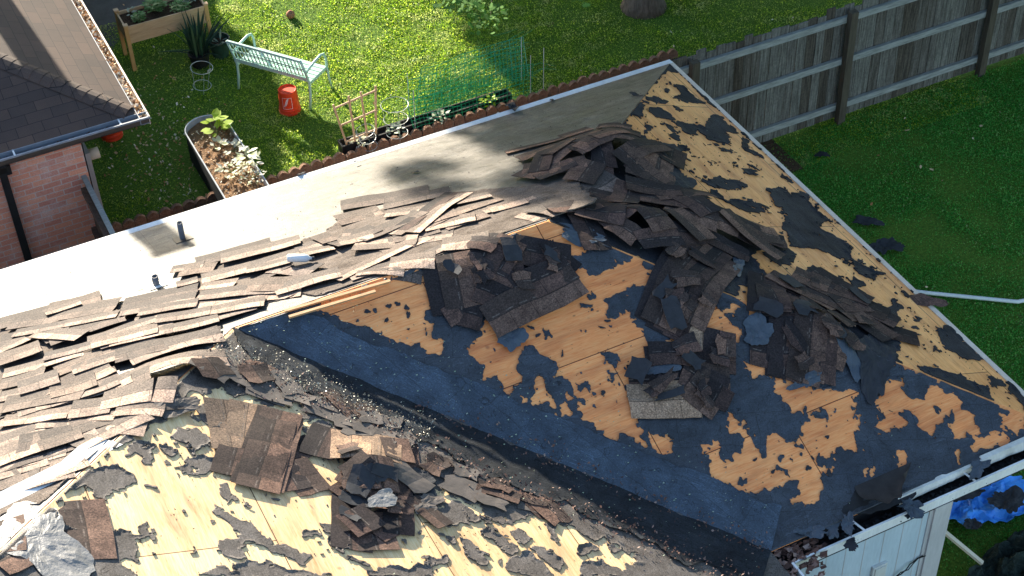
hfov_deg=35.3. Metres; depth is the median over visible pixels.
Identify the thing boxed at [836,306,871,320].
shingle
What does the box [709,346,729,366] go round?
shingle fragment
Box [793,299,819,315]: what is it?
shingle fragment
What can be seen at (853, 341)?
shingle fragment
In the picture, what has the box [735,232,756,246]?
shingle
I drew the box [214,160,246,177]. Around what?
leafy plant
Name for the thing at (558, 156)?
shingle
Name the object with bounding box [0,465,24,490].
shingle
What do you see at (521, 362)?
roof debris
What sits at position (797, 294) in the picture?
shingle
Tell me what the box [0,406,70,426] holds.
shingle
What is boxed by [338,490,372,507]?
shingle fragment
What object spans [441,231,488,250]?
shingle
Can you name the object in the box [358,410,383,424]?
shingle fragment
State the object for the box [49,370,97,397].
shingle
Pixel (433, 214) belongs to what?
shingle
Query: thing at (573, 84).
edging stone
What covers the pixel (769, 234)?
shingle
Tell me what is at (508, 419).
pale chips
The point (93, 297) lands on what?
shingle
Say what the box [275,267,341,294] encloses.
shingle
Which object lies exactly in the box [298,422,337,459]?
shingle
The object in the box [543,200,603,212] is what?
shingle
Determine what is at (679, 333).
shingle
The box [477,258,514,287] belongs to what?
shingle
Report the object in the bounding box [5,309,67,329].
shingle
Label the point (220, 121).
leafy plant
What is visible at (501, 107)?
edging stone
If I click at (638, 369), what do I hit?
shingle fragment
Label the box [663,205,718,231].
shingle
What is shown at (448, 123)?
edging stone
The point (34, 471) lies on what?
shingle
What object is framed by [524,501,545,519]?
shingle fragment
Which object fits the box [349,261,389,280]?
shingle
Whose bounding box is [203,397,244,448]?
shingle
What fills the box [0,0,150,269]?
brick garage
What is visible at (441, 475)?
shingle fragment
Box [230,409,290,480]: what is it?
shingle
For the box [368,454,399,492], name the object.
shingle
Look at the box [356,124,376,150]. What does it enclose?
plant cage
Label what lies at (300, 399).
shingle fragment
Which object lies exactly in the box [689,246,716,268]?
shingle fragment
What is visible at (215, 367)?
shingle fragment
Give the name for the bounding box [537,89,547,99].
edging stone
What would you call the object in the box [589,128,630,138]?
shingle
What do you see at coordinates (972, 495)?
felt scrap
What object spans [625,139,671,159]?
shingle
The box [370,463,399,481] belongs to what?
shingle fragment
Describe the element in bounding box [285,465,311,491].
shingle
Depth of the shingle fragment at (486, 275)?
14.28 m
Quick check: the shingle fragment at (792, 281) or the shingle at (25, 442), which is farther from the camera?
the shingle fragment at (792, 281)
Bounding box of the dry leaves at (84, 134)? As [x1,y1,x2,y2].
[0,118,136,158]
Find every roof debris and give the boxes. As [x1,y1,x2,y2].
[1,96,1018,575]
[206,329,438,444]
[209,345,759,575]
[415,402,768,553]
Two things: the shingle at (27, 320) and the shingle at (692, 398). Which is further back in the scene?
the shingle at (27, 320)
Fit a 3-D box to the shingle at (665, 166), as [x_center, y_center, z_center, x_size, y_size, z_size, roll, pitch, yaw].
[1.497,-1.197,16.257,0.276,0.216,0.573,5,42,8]
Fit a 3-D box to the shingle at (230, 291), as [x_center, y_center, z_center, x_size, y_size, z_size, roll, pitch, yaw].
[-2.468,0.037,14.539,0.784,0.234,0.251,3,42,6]
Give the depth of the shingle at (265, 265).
14.96 m
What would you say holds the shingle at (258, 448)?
on the shingle at (295, 441)
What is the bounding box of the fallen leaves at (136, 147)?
[92,39,261,224]
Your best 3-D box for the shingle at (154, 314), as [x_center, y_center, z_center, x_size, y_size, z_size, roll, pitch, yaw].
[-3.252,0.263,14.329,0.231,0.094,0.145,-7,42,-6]
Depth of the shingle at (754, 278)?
14.88 m
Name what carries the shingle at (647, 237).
on the shingle at (685, 255)
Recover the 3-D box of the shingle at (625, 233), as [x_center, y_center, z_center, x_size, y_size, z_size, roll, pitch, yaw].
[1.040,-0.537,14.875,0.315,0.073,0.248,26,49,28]
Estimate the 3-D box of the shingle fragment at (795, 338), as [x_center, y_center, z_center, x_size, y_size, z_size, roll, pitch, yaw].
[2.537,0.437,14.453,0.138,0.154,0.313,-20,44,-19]
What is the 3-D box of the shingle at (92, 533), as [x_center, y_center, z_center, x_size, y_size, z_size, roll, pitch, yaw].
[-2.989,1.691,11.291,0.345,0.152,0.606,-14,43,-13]
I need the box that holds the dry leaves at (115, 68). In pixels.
[72,0,146,118]
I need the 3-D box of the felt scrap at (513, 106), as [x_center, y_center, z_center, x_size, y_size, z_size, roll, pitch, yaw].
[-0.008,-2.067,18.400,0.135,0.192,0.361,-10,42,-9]
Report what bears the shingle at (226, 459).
on the shingle at (258, 448)
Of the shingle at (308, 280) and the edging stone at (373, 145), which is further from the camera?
the edging stone at (373, 145)
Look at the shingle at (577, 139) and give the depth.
16.52 m
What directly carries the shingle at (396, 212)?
on the house
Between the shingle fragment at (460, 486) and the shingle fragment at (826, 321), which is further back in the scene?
the shingle fragment at (826, 321)
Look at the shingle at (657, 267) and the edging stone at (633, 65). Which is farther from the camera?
the edging stone at (633, 65)
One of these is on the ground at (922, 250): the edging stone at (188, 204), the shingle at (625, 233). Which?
the edging stone at (188, 204)
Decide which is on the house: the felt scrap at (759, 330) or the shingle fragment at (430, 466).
the shingle fragment at (430, 466)
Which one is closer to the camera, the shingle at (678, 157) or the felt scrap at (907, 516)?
the felt scrap at (907, 516)
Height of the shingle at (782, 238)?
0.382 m
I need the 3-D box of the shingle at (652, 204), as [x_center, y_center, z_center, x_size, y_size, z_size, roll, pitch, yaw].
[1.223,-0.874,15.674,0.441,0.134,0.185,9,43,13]
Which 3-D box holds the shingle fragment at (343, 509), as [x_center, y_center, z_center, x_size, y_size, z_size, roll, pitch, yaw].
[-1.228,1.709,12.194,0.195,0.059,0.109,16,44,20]
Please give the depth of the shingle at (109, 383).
13.01 m
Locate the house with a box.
[0,59,1023,575]
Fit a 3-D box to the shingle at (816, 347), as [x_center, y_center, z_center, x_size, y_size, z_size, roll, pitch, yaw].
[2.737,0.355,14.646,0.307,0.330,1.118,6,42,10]
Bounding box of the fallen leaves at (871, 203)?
[119,4,982,287]
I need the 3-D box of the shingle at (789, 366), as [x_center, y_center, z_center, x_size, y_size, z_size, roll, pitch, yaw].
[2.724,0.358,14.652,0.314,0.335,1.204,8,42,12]
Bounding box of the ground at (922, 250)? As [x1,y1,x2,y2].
[84,0,1023,575]
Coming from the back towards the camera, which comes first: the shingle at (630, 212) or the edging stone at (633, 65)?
the edging stone at (633, 65)
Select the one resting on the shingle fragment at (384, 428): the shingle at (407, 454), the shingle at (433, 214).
the shingle at (407, 454)
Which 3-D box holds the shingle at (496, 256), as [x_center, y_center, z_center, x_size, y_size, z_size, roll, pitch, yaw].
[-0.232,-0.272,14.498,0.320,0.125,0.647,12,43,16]
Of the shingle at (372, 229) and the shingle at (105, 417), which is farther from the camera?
the shingle at (372, 229)
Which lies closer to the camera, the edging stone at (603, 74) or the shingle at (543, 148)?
the shingle at (543, 148)
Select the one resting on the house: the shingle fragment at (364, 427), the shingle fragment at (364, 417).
the shingle fragment at (364, 427)
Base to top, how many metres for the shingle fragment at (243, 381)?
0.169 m
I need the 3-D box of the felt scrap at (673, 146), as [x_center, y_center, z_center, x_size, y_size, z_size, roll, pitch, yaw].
[1.580,-1.404,16.595,0.604,0.396,0.648,-20,44,-19]
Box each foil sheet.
[0,501,95,575]
[367,488,396,506]
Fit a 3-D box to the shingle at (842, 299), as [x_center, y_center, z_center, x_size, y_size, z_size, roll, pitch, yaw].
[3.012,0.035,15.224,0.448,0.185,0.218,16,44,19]
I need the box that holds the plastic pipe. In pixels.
[917,290,1023,303]
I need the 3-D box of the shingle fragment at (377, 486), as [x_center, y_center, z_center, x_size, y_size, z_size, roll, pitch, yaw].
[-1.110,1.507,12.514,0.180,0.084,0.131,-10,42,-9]
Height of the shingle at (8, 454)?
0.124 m
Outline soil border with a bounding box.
[671,56,802,172]
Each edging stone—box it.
[111,222,122,232]
[122,218,134,230]
[133,214,147,226]
[146,210,159,222]
[158,207,171,218]
[170,203,183,215]
[182,199,195,211]
[194,196,207,207]
[206,191,215,203]
[265,175,277,184]
[276,171,288,181]
[288,167,300,178]
[299,162,311,174]
[310,159,322,171]
[322,156,334,167]
[333,152,345,163]
[345,150,356,160]
[355,145,367,156]
[367,142,378,153]
[377,138,389,149]
[389,135,400,146]
[400,133,411,143]
[410,128,421,139]
[422,125,433,136]
[432,121,443,132]
[442,118,453,129]
[453,114,464,126]
[464,111,475,122]
[474,108,485,119]
[486,105,496,116]
[496,102,507,111]
[506,99,517,109]
[516,95,527,105]
[527,92,538,103]
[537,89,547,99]
[547,85,558,96]
[557,82,568,93]
[568,80,578,90]
[577,75,588,87]
[588,73,598,83]
[598,70,608,80]
[608,67,618,77]
[617,64,628,74]
[628,60,638,71]
[638,58,648,68]
[648,55,658,65]
[657,50,667,61]
[667,48,677,59]
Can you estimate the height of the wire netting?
0.760 m
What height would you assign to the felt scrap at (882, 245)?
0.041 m
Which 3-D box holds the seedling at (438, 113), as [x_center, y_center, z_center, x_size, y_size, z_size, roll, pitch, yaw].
[-1.038,-2.409,22.510,0.302,0.111,0.298,15,44,19]
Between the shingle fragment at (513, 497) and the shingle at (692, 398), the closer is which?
the shingle fragment at (513, 497)
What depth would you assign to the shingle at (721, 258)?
14.84 m
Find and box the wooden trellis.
[332,86,377,144]
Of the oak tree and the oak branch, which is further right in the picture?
the oak tree
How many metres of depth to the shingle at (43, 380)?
13.36 m
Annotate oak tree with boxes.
[620,0,666,19]
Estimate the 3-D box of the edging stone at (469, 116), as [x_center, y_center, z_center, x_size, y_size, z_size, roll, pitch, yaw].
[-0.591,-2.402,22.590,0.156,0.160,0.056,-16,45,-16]
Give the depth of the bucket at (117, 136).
22.50 m
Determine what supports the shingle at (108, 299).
on the house
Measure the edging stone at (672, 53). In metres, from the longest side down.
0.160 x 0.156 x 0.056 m
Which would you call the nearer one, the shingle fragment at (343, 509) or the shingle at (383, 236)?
the shingle fragment at (343, 509)
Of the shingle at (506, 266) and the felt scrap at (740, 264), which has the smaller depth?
the shingle at (506, 266)
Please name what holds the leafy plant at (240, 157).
on the raised bed
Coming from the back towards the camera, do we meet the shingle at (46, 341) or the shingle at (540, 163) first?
the shingle at (540, 163)
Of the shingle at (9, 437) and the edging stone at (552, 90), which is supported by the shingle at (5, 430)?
the shingle at (9, 437)
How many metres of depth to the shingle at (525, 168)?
16.17 m
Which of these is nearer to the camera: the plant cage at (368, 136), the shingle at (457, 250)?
the shingle at (457, 250)
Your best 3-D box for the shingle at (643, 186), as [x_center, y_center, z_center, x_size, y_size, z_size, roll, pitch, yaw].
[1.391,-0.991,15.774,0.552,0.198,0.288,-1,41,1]
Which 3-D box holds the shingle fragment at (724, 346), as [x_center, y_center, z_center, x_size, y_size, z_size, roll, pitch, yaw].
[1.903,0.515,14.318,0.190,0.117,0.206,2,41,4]
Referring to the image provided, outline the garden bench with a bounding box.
[226,33,332,109]
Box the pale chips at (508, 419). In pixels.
[234,305,768,575]
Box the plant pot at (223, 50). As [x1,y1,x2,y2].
[208,32,229,59]
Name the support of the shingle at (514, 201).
on the house
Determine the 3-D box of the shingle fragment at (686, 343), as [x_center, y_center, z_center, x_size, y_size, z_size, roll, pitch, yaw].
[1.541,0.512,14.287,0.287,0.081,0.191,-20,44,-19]
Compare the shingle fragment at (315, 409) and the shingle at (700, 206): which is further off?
the shingle at (700, 206)
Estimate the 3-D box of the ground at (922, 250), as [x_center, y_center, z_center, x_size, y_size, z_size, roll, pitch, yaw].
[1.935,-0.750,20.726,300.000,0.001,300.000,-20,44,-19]
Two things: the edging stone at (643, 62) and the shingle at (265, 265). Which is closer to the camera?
the shingle at (265, 265)
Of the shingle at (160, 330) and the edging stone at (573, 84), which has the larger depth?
the edging stone at (573, 84)
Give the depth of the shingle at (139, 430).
12.34 m
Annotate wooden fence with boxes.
[81,175,114,238]
[585,0,1023,142]
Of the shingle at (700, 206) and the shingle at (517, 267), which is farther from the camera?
the shingle at (700, 206)
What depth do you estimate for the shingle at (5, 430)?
12.64 m
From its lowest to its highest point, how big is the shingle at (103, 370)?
0.152 m
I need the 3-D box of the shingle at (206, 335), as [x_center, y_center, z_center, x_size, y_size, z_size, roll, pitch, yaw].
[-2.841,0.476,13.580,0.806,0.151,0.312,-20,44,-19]
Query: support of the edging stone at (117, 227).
on the ground at (922, 250)
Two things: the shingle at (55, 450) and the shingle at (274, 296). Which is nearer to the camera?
the shingle at (55, 450)
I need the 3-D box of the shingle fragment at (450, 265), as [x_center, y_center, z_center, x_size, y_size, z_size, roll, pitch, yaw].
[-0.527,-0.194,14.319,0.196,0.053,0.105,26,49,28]
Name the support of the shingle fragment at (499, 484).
on the house
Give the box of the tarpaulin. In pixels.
[949,476,1023,524]
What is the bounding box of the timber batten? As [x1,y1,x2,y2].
[946,531,983,564]
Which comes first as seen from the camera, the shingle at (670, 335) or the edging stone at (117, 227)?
the shingle at (670, 335)
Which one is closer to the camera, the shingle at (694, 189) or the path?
the shingle at (694, 189)
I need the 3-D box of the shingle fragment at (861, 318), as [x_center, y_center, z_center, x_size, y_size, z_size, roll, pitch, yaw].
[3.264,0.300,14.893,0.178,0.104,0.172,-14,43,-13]
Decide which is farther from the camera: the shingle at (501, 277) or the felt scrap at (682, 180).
the felt scrap at (682, 180)
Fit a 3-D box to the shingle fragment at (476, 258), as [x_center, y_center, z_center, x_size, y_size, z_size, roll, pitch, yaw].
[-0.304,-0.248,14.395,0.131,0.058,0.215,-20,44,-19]
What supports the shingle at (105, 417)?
on the shingle at (85, 408)
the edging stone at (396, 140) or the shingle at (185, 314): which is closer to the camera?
the shingle at (185, 314)
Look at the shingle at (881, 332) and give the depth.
14.89 m
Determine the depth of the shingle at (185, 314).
14.19 m
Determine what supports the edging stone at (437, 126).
on the ground at (922, 250)
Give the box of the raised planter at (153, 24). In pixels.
[113,0,211,70]
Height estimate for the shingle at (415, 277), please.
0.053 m
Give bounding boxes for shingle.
[0,305,48,328]
[0,318,70,346]
[0,336,30,352]
[0,340,42,365]
[0,365,45,389]
[0,373,75,418]
[0,386,49,409]
[0,388,29,401]
[0,390,84,413]
[0,403,72,435]
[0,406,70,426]
[0,424,44,445]
[0,433,40,465]
[0,443,75,472]
[0,444,65,471]
[0,451,48,479]
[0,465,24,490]
[0,467,39,491]
[0,514,26,552]
[0,555,33,574]
[2,351,83,378]
[2,472,75,490]
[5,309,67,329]
[11,320,66,336]
[11,363,116,413]
[13,366,117,413]
[16,375,120,416]
[16,424,71,452]
[17,369,59,394]
[21,450,73,478]
[28,328,89,340]
[35,416,95,428]
[36,371,132,410]
[37,428,83,450]
[37,458,90,486]
[41,309,117,343]
[43,341,89,360]
[44,299,81,314]
[49,290,100,314]
[49,311,125,345]
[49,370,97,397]
[52,337,154,375]
[53,421,148,436]
[58,298,120,320]
[58,499,116,559]
[64,310,119,326]
[67,397,109,418]
[68,389,185,432]
[68,421,98,444]
[69,409,154,449]
[70,351,122,374]
[72,409,115,420]
[87,321,172,340]
[90,323,157,348]
[96,297,121,302]
[99,309,179,335]
[100,378,153,409]
[105,365,150,391]
[109,326,163,346]
[112,401,164,416]
[115,326,222,362]
[116,349,229,387]
[119,292,196,316]
[123,282,198,304]
[126,325,225,364]
[134,312,159,319]
[137,298,197,315]
[151,376,177,402]
[154,306,211,322]
[162,314,218,333]
[170,260,204,272]
[176,276,197,286]
[177,261,218,276]
[193,295,247,308]
[194,237,270,262]
[195,307,256,319]
[197,285,274,299]
[198,278,238,289]
[201,261,250,283]
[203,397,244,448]
[209,296,264,314]
[210,444,243,475]
[220,235,300,262]
[225,399,265,437]
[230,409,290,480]
[231,404,296,482]
[235,405,302,494]
[237,274,306,291]
[246,257,289,272]
[248,288,301,299]
[249,248,299,264]
[253,263,293,278]
[265,261,324,275]
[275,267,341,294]
[280,418,303,492]
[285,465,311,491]
[293,240,326,250]
[293,457,329,496]
[294,434,311,458]
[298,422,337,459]
[299,244,334,254]
[308,232,338,243]
[327,225,381,246]
[328,482,350,495]
[330,429,371,457]
[330,493,372,552]
[333,205,383,225]
[334,243,413,280]
[334,471,342,482]
[335,503,385,537]
[337,230,373,244]
[337,450,376,470]
[340,185,429,209]
[341,225,395,236]
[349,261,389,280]
[351,233,418,250]
[353,489,377,496]
[355,267,404,276]
[357,512,399,550]
[359,210,428,240]
[361,434,401,463]
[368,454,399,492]
[371,508,399,541]
[376,234,390,238]
[377,236,433,251]
[380,437,415,462]
[383,186,450,209]
[383,205,424,217]
[383,229,453,244]
[383,480,414,535]
[386,218,424,234]
[388,250,435,269]
[392,229,440,242]
[392,270,422,284]
[394,444,420,468]
[395,192,462,229]
[404,495,452,528]
[406,192,472,232]
[421,244,441,254]
[422,262,444,315]
[424,196,503,229]
[425,212,475,231]
[431,208,457,223]
[435,250,479,309]
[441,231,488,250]
[441,307,462,326]
[445,208,490,229]
[448,249,469,252]
[456,301,482,330]
[457,192,491,203]
[467,233,513,274]
[471,280,511,304]
[475,194,535,215]
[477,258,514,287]
[479,265,588,337]
[486,194,528,211]
[499,240,526,273]
[505,137,565,153]
[506,253,579,297]
[511,147,571,178]
[512,263,523,287]
[514,208,558,222]
[515,146,543,160]
[516,235,570,266]
[521,161,559,173]
[525,170,619,216]
[527,148,553,172]
[532,158,577,179]
[534,131,592,154]
[534,240,581,271]
[539,138,575,154]
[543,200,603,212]
[549,155,586,172]
[550,133,592,151]
[557,127,593,137]
[562,157,606,184]
[566,213,612,250]
[567,135,613,154]
[572,128,616,141]
[572,136,596,151]
[574,204,626,225]
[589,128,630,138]
[589,187,611,197]
[590,193,630,205]
[591,141,617,167]
[591,143,613,174]
[596,122,631,128]
[597,214,628,226]
[601,127,640,136]
[604,203,645,224]
[604,219,641,245]
[608,179,640,203]
[611,133,640,139]
[611,141,670,183]
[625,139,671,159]
[625,155,675,184]
[625,175,682,195]
[626,365,683,383]
[626,380,701,418]
[627,205,642,207]
[628,140,658,166]
[633,228,685,248]
[634,201,669,214]
[634,244,710,315]
[636,207,676,231]
[636,244,712,333]
[640,193,709,207]
[640,201,657,206]
[641,243,711,333]
[643,346,702,360]
[645,250,728,339]
[647,341,690,365]
[655,152,674,174]
[655,189,717,199]
[658,260,736,336]
[660,143,686,169]
[662,220,698,258]
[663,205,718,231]
[663,207,716,240]
[665,246,732,323]
[668,191,720,217]
[672,220,706,244]
[678,365,730,388]
[680,186,711,198]
[681,371,718,419]
[688,263,740,331]
[689,326,703,349]
[701,362,729,389]
[703,327,735,374]
[705,231,749,261]
[707,377,734,411]
[717,205,762,237]
[717,212,738,236]
[719,208,785,259]
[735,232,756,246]
[746,271,777,312]
[749,220,783,244]
[750,344,788,369]
[756,283,791,311]
[758,282,793,309]
[762,234,787,248]
[764,293,795,315]
[765,270,834,309]
[765,296,798,380]
[767,291,801,383]
[778,284,839,309]
[783,287,843,314]
[785,294,827,387]
[792,266,831,291]
[792,294,828,383]
[806,280,852,304]
[808,267,865,292]
[811,277,867,302]
[818,329,838,385]
[827,294,874,311]
[827,314,840,346]
[834,281,874,304]
[835,325,849,371]
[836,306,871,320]
[837,284,890,319]
[841,312,899,341]
[864,322,919,345]
[866,303,900,327]
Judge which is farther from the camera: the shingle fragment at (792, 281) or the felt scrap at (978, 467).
the shingle fragment at (792, 281)
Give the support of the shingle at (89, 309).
on the house
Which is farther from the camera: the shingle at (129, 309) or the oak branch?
the oak branch
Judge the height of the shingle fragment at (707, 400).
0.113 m
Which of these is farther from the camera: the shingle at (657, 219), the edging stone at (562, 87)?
the edging stone at (562, 87)
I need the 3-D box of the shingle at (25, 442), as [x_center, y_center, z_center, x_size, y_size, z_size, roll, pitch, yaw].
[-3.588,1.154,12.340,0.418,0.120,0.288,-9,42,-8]
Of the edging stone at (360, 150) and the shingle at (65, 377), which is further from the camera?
the edging stone at (360, 150)
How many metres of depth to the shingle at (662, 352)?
14.21 m
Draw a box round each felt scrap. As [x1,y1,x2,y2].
[153,396,200,418]
[412,467,435,495]
[413,493,445,513]
[497,327,528,351]
[505,102,518,110]
[559,222,606,246]
[629,92,645,95]
[644,138,680,169]
[647,364,681,374]
[670,168,696,187]
[733,257,744,276]
[743,312,773,344]
[786,370,821,390]
[793,525,827,538]
[814,151,829,156]
[825,521,840,538]
[835,327,860,382]
[841,511,854,536]
[842,490,915,513]
[843,535,857,550]
[852,215,884,225]
[857,333,895,404]
[869,237,904,254]
[896,498,924,518]
[901,508,909,518]
[909,293,948,306]
[953,489,985,501]
[962,518,982,529]
[969,460,990,479]
[987,485,1023,513]
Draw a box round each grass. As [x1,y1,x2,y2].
[765,57,1023,575]
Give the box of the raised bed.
[184,115,268,201]
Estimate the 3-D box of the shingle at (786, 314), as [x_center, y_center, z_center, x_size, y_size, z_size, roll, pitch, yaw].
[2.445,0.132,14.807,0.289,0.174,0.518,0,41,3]
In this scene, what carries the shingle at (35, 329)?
on the house
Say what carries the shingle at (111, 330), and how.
on the shingle
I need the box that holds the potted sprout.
[205,29,226,43]
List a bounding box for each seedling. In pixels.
[349,135,369,147]
[386,121,406,135]
[426,108,449,123]
[479,93,498,106]
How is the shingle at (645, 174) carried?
on the shingle
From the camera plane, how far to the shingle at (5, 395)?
13.31 m
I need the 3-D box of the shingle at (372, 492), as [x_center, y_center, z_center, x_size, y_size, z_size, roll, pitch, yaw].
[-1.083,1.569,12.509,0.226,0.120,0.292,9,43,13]
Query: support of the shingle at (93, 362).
on the shingle at (63, 367)
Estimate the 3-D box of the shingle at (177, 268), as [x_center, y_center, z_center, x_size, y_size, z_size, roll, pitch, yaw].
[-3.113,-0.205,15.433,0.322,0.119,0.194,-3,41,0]
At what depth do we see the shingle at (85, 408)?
12.69 m
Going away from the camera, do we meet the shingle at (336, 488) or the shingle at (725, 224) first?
the shingle at (336, 488)
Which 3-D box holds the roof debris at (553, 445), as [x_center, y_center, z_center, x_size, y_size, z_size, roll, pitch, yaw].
[0.674,1.572,13.560,3.087,0.858,0.359,12,43,16]
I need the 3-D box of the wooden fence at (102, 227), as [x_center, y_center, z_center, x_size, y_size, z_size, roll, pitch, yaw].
[-4.618,-0.097,18.908,0.100,1.800,2.001,-20,44,-19]
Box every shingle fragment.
[188,355,240,382]
[191,357,235,378]
[224,362,254,386]
[238,362,275,383]
[239,359,295,390]
[245,381,284,406]
[247,382,291,405]
[267,370,298,385]
[270,368,304,395]
[282,392,315,405]
[301,399,356,425]
[309,394,340,412]
[320,388,356,417]
[333,411,358,427]
[335,442,362,453]
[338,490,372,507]
[339,505,361,521]
[340,428,371,435]
[341,469,350,488]
[346,463,374,497]
[350,402,383,427]
[352,420,396,443]
[357,476,381,488]
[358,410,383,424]
[365,463,388,483]
[368,414,402,428]
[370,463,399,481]
[373,421,416,445]
[387,499,404,513]
[393,461,435,492]
[418,452,452,476]
[418,463,448,478]
[437,474,481,502]
[443,259,461,274]
[454,463,479,480]
[467,235,499,252]
[469,252,487,269]
[470,264,486,283]
[473,464,516,492]
[475,269,495,284]
[475,492,508,511]
[476,477,522,503]
[480,475,512,493]
[500,237,521,260]
[512,270,535,289]
[513,490,547,505]
[517,500,538,513]
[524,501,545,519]
[529,494,571,525]
[538,240,559,258]
[544,244,560,262]
[545,256,559,271]
[624,356,651,384]
[643,374,666,397]
[648,366,677,392]
[652,274,679,298]
[654,385,684,400]
[661,295,686,329]
[665,241,686,257]
[665,288,688,307]
[670,268,700,287]
[671,287,692,304]
[672,331,701,355]
[681,350,705,369]
[682,298,698,319]
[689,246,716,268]
[694,384,714,407]
[698,292,717,308]
[698,378,711,398]
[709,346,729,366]
[715,334,735,357]
[753,296,782,317]
[778,274,803,287]
[782,319,807,352]
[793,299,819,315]
[794,351,814,369]
[800,295,828,311]
[820,313,844,336]
[821,316,842,329]
[827,310,856,326]
[836,321,847,337]
[845,332,865,350]
[850,286,870,303]
[853,314,876,324]
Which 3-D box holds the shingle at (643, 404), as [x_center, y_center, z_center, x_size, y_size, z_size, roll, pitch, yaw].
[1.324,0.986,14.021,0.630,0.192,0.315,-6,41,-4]
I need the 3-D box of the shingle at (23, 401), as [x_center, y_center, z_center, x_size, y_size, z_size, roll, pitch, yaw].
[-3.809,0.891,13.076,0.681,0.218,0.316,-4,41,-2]
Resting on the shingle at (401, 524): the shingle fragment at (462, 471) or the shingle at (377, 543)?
the shingle at (377, 543)
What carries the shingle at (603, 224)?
on the shingle at (614, 214)
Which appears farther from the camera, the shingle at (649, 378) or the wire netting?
the wire netting
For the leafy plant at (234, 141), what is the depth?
21.63 m
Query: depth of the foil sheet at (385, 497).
12.38 m
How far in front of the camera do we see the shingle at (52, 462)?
11.98 m
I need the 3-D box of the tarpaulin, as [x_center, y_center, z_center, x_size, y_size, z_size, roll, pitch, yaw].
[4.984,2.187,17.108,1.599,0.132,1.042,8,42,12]
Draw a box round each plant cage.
[190,61,212,90]
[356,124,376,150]
[380,97,408,138]
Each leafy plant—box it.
[200,108,232,136]
[210,136,230,150]
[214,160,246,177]
[223,138,247,154]
[232,147,263,167]
[238,168,265,184]
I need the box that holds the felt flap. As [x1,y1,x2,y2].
[855,462,910,503]
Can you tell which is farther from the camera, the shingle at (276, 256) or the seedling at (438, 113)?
the seedling at (438, 113)
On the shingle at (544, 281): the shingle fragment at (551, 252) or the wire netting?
the shingle fragment at (551, 252)
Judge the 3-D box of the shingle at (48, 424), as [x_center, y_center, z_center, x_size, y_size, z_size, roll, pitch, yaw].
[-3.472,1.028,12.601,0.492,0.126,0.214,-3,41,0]
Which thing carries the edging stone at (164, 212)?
on the ground at (922, 250)
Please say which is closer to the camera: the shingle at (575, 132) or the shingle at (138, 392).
the shingle at (138, 392)
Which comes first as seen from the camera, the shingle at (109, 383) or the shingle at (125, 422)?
the shingle at (125, 422)
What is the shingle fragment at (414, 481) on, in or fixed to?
on the house
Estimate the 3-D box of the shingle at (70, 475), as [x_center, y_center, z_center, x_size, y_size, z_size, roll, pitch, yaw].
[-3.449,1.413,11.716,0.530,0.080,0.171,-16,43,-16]
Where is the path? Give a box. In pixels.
[82,0,144,49]
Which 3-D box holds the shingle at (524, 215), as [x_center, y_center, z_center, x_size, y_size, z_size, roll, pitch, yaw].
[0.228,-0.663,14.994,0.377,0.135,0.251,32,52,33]
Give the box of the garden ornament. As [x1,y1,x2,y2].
[286,10,294,18]
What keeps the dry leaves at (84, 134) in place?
in the brick garage
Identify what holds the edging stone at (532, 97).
on the ground at (922, 250)
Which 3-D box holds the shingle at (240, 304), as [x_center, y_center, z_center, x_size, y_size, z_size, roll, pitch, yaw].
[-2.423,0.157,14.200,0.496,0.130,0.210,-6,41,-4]
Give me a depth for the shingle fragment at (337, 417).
13.20 m
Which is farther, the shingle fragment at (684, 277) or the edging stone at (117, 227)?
the edging stone at (117, 227)
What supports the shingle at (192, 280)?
on the house
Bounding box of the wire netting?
[396,29,553,129]
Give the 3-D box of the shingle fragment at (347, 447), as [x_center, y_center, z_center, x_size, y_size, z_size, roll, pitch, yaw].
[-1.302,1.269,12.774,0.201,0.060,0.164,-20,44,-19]
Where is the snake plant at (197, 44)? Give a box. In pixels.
[160,9,234,68]
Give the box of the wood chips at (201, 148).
[191,126,262,198]
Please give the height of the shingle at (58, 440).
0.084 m
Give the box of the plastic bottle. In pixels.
[287,254,314,261]
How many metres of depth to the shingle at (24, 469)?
11.97 m
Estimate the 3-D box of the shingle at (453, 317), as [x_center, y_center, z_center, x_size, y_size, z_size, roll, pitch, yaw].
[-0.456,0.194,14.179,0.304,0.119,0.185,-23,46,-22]
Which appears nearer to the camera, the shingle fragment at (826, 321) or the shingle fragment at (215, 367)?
the shingle fragment at (215, 367)
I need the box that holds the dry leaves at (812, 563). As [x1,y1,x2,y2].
[773,538,827,575]
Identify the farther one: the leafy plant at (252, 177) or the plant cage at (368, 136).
the plant cage at (368, 136)
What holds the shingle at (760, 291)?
on the shingle at (797, 294)
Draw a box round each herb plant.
[126,6,136,15]
[130,10,145,22]
[141,0,166,12]
[169,0,191,12]
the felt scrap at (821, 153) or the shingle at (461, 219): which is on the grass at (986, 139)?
the felt scrap at (821, 153)
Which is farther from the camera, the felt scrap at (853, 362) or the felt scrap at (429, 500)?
the felt scrap at (853, 362)
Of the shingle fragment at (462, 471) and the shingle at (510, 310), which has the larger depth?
the shingle at (510, 310)
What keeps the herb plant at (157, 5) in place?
on the raised planter at (153, 24)
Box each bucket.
[101,131,122,141]
[278,84,300,116]
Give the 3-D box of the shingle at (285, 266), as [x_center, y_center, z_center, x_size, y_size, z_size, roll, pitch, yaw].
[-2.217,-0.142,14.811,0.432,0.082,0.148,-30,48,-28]
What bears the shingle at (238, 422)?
on the house
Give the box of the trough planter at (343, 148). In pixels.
[337,88,511,154]
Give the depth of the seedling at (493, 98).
22.75 m
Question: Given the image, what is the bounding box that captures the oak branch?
[433,0,590,34]

